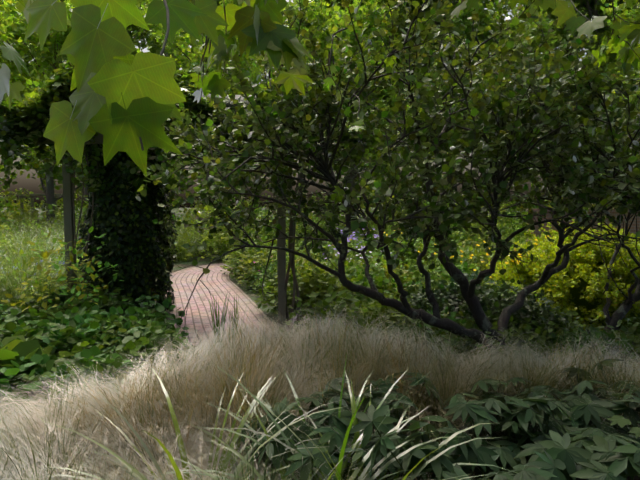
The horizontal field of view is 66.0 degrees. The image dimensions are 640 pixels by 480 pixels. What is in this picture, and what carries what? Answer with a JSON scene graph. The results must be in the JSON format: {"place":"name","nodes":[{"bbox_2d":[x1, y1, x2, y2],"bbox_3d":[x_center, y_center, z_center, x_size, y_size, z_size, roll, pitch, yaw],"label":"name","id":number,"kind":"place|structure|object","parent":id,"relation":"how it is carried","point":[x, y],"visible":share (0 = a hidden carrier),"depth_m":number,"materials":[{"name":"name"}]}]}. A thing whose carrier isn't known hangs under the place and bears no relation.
{"place":"outdoors","nodes":[
{"label":"outdoors","id":0,"kind":"place"},
{"bbox_2d":[165,263,283,353],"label":"brick path","id":1,"kind":"structure","parent":0,"point":[216,281],"depth_m":8.05,"materials":[{"name":"pink brick"}]},
{"bbox_2d":[0,0,630,207],"label":"sky","id":2,"kind":"structure","parent":0,"point":[31,184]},
{"bbox_2d":[0,0,639,219],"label":"plane tree","id":3,"kind":"object","parent":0,"point":[121,98],"depth_m":1.08,"materials":[{"name":"green plant"}]},
{"bbox_2d":[1,208,639,479],"bbox_3d":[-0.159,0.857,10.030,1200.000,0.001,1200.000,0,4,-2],"label":"ground","id":4,"kind":"structure","parent":0,"point":[252,296],"depth_m":8.82,"materials":[{"name":"brown soil"}]},
{"bbox_2d":[0,38,44,170],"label":"tree","id":5,"kind":"object","parent":4,"relation":"on","point":[31,65],"depth_m":41.66,"materials":[{"name":"green plant"}]},
{"bbox_2d":[1,0,43,101],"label":"tree","id":6,"kind":"object","parent":4,"relation":"on","point":[2,3],"depth_m":33.62,"materials":[{"name":"green plant"}]},
{"bbox_2d":[0,335,64,432],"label":"big plant leaves","id":7,"kind":"object","parent":4,"relation":"on","point":[15,350],"visible":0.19,"depth_m":3.60,"materials":[{"name":"green plant"}]},
{"bbox_2d":[15,194,62,229],"bbox_3d":[-11.751,-0.925,21.010,1.900,2.062,1.200,0,4,-2],"label":"arbour seat","id":8,"kind":"object","parent":4,"relation":"on","point":[32,196],"visible":0.25,"depth_m":20.55,"materials":[{"name":"brown wood"}]},
{"bbox_2d":[0,0,89,223],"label":"tree","id":9,"kind":"object","parent":4,"relation":"on","point":[11,29],"depth_m":16.52,"materials":[{"name":"green plant"}]},
{"bbox_2d":[19,36,135,66],"bbox_3d":[-19.436,-13.454,40.781,13.954,25.082,12.586,0,4,-2],"label":"tree","id":10,"kind":"object","parent":4,"relation":"on","point":[28,54],"depth_m":36.70,"materials":[{"name":"green plant"}]},
{"bbox_2d":[25,0,163,203],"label":"tree","id":11,"kind":"object","parent":4,"relation":"on","point":[135,30],"depth_m":29.46,"materials":[{"name":"green plant"}]},
{"bbox_2d":[0,284,198,429],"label":"ground cover plant","id":12,"kind":"object","parent":4,"relation":"on","point":[108,335],"visible":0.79,"depth_m":4.30,"materials":[{"name":"green plant"}]},
{"bbox_2d":[0,210,214,311],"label":"meadow grass","id":13,"kind":"structure","parent":4,"relation":"on","point":[42,264],"depth_m":7.76,"materials":[{"name":"green plant"}]},
{"bbox_2d":[0,214,240,320],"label":"meadow plants","id":14,"kind":"object","parent":4,"relation":"on","point":[59,279],"depth_m":6.11,"materials":[{"name":"green plant"}]},
{"bbox_2d":[76,144,177,314],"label":"ivy column","id":15,"kind":"structure","parent":4,"relation":"on","point":[155,258],"depth_m":6.39,"materials":[{"name":"green plant"}]},
{"bbox_2d":[14,119,326,324],"bbox_3d":[-1.575,-0.199,6.593,4.222,2.575,1.168,0,4,-2],"label":"pergola","id":16,"kind":"object","parent":4,"relation":"on","point":[69,221],"visible":0.06,"depth_m":6.24,"materials":[{"name":"brown wood"}]},
{"bbox_2d":[133,1,231,220],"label":"tree","id":17,"kind":"object","parent":4,"relation":"on","point":[183,185],"depth_m":39.42,"materials":[{"name":"green plant"}]},
{"bbox_2d":[0,59,381,326],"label":"tree","id":18,"kind":"object","parent":4,"relation":"on","point":[35,109],"depth_m":5.91,"materials":[{"name":"green plant"}]},
{"bbox_2d":[143,0,264,212],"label":"tree","id":19,"kind":"object","parent":4,"relation":"on","point":[169,54],"depth_m":29.34,"materials":[{"name":"green plant"}]},
{"bbox_2d":[131,0,279,223],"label":"tree","id":20,"kind":"object","parent":4,"relation":"on","point":[185,41],"depth_m":18.83,"materials":[{"name":"green plant"}]},
{"bbox_2d":[26,291,515,479],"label":"strap leaves","id":21,"kind":"object","parent":4,"relation":"on","point":[356,442],"visible":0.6,"depth_m":2.25,"materials":[{"name":"green plant"}]},
{"bbox_2d":[1,228,555,292],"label":"purple flowers","id":22,"kind":"object","parent":4,"relation":"on","point":[350,238],"visible":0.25,"depth_m":8.80,"materials":[{"name":"green plant"}]},
{"bbox_2d":[246,0,347,221],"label":"tree","id":23,"kind":"object","parent":4,"relation":"on","point":[289,4],"depth_m":45.24,"materials":[{"name":"green plant"}]},
{"bbox_2d":[232,241,363,301],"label":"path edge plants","id":24,"kind":"object","parent":4,"relation":"on","point":[271,273],"visible":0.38,"depth_m":8.99,"materials":[{"name":"green plant"}]},
{"bbox_2d":[0,179,627,261],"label":"shrubs","id":25,"kind":"object","parent":4,"relation":"on","point":[26,210],"visible":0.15,"depth_m":16.17,"materials":[{"name":"green plant"}]},
{"bbox_2d":[0,298,639,479],"bbox_3d":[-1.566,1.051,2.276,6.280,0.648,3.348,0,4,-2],"label":"ornamental grass","id":26,"kind":"structure","parent":4,"relation":"on","point":[26,467],"depth_m":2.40,"materials":[{"name":"beige plant"}]},
{"bbox_2d":[238,0,472,241],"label":"tree","id":27,"kind":"object","parent":4,"relation":"on","point":[334,23],"depth_m":17.79,"materials":[{"name":"green plant"}]},
{"bbox_2d":[274,0,445,230],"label":"tree","id":28,"kind":"object","parent":4,"relation":"on","point":[343,9],"depth_m":26.21,"materials":[{"name":"green plant"}]},
{"bbox_2d":[135,0,639,349],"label":"shrub","id":29,"kind":"object","parent":4,"relation":"on","point":[503,103],"depth_m":4.08,"materials":[{"name":"green plant"}]},
{"bbox_2d":[341,11,446,213],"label":"tree","id":30,"kind":"object","parent":4,"relation":"on","point":[444,154],"depth_m":48.30,"materials":[{"name":"green plant"}]},
{"bbox_2d":[339,0,503,213],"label":"tree","id":31,"kind":"object","parent":4,"relation":"on","point":[421,2],"depth_m":23.57,"materials":[{"name":"green plant"}]},
{"bbox_2d":[220,218,639,331],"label":"bed plants","id":32,"kind":"object","parent":4,"relation":"on","point":[316,282],"visible":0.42,"depth_m":8.13,"materials":[{"name":"green plant"}]},
{"bbox_2d":[232,359,639,479],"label":"leafy plants","id":33,"kind":"object","parent":4,"relation":"on","point":[601,456],"depth_m":2.39,"materials":[{"name":"green plant"}]},
{"bbox_2d":[293,300,639,374],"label":"plant","id":34,"kind":"object","parent":4,"relation":"on","point":[632,334],"visible":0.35,"depth_m":4.92,"materials":[{"name":"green plant"}]},
{"bbox_2d":[382,0,560,234],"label":"tree","id":35,"kind":"object","parent":4,"relation":"on","point":[484,16],"depth_m":20.33,"materials":[{"name":"green plant"}]},
{"bbox_2d":[418,0,548,205],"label":"tree","id":36,"kind":"object","parent":4,"relation":"on","point":[449,177],"depth_m":31.97,"materials":[{"name":"green plant"}]},
{"bbox_2d":[395,269,573,340],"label":"dark plants","id":37,"kind":"object","parent":4,"relation":"on","point":[491,299],"visible":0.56,"depth_m":5.69,"materials":[{"name":"green plant"}]},
{"bbox_2d":[499,3,606,190],"bbox_3d":[19.534,-11.709,41.958,15.180,21.403,14.026,0,4,-2],"label":"tree","id":38,"kind":"object","parent":4,"relation":"on","point":[581,11],"depth_m":38.51,"materials":[{"name":"green plant"}]},
{"bbox_2d":[486,216,639,330],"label":"gold bush","id":39,"kind":"object","parent":4,"relation":"on","point":[590,253],"depth_m":6.24,"materials":[{"name":"yellow plant"}]},
{"bbox_2d":[513,59,639,332],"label":"shrub","id":40,"kind":"object","parent":4,"relation":"on","point":[622,309],"depth_m":5.32,"materials":[{"name":"green plant"}]},
{"bbox_2d":[517,0,639,207],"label":"tree","id":41,"kind":"object","parent":4,"relation":"on","point":[561,32],"depth_m":22.67,"materials":[{"name":"green plant"}]},
{"bbox_2d":[527,209,639,245],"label":"garden wall","id":42,"kind":"structure","parent":4,"relation":"on","point":[613,212],"depth_m":12.19,"materials":[{"name":"brick"}]},
{"bbox_2d":[564,1,637,139],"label":"tree","id":43,"kind":"object","parent":4,"relation":"on","point":[603,37],"depth_m":24.76,"materials":[{"name":"green plant"}]},
{"bbox_2d":[585,0,639,157],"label":"tree","id":44,"kind":"object","parent":4,"relation":"on","point":[610,57],"depth_m":18.30,"materials":[{"name":"green plant"}]},
{"bbox_2d":[607,400,639,477],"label":"lobed leaves","id":45,"kind":"object","parent":4,"relation":"on","point":[621,421],"visible":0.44,"depth_m":2.42,"materials":[{"name":"green plant"}]}
]}

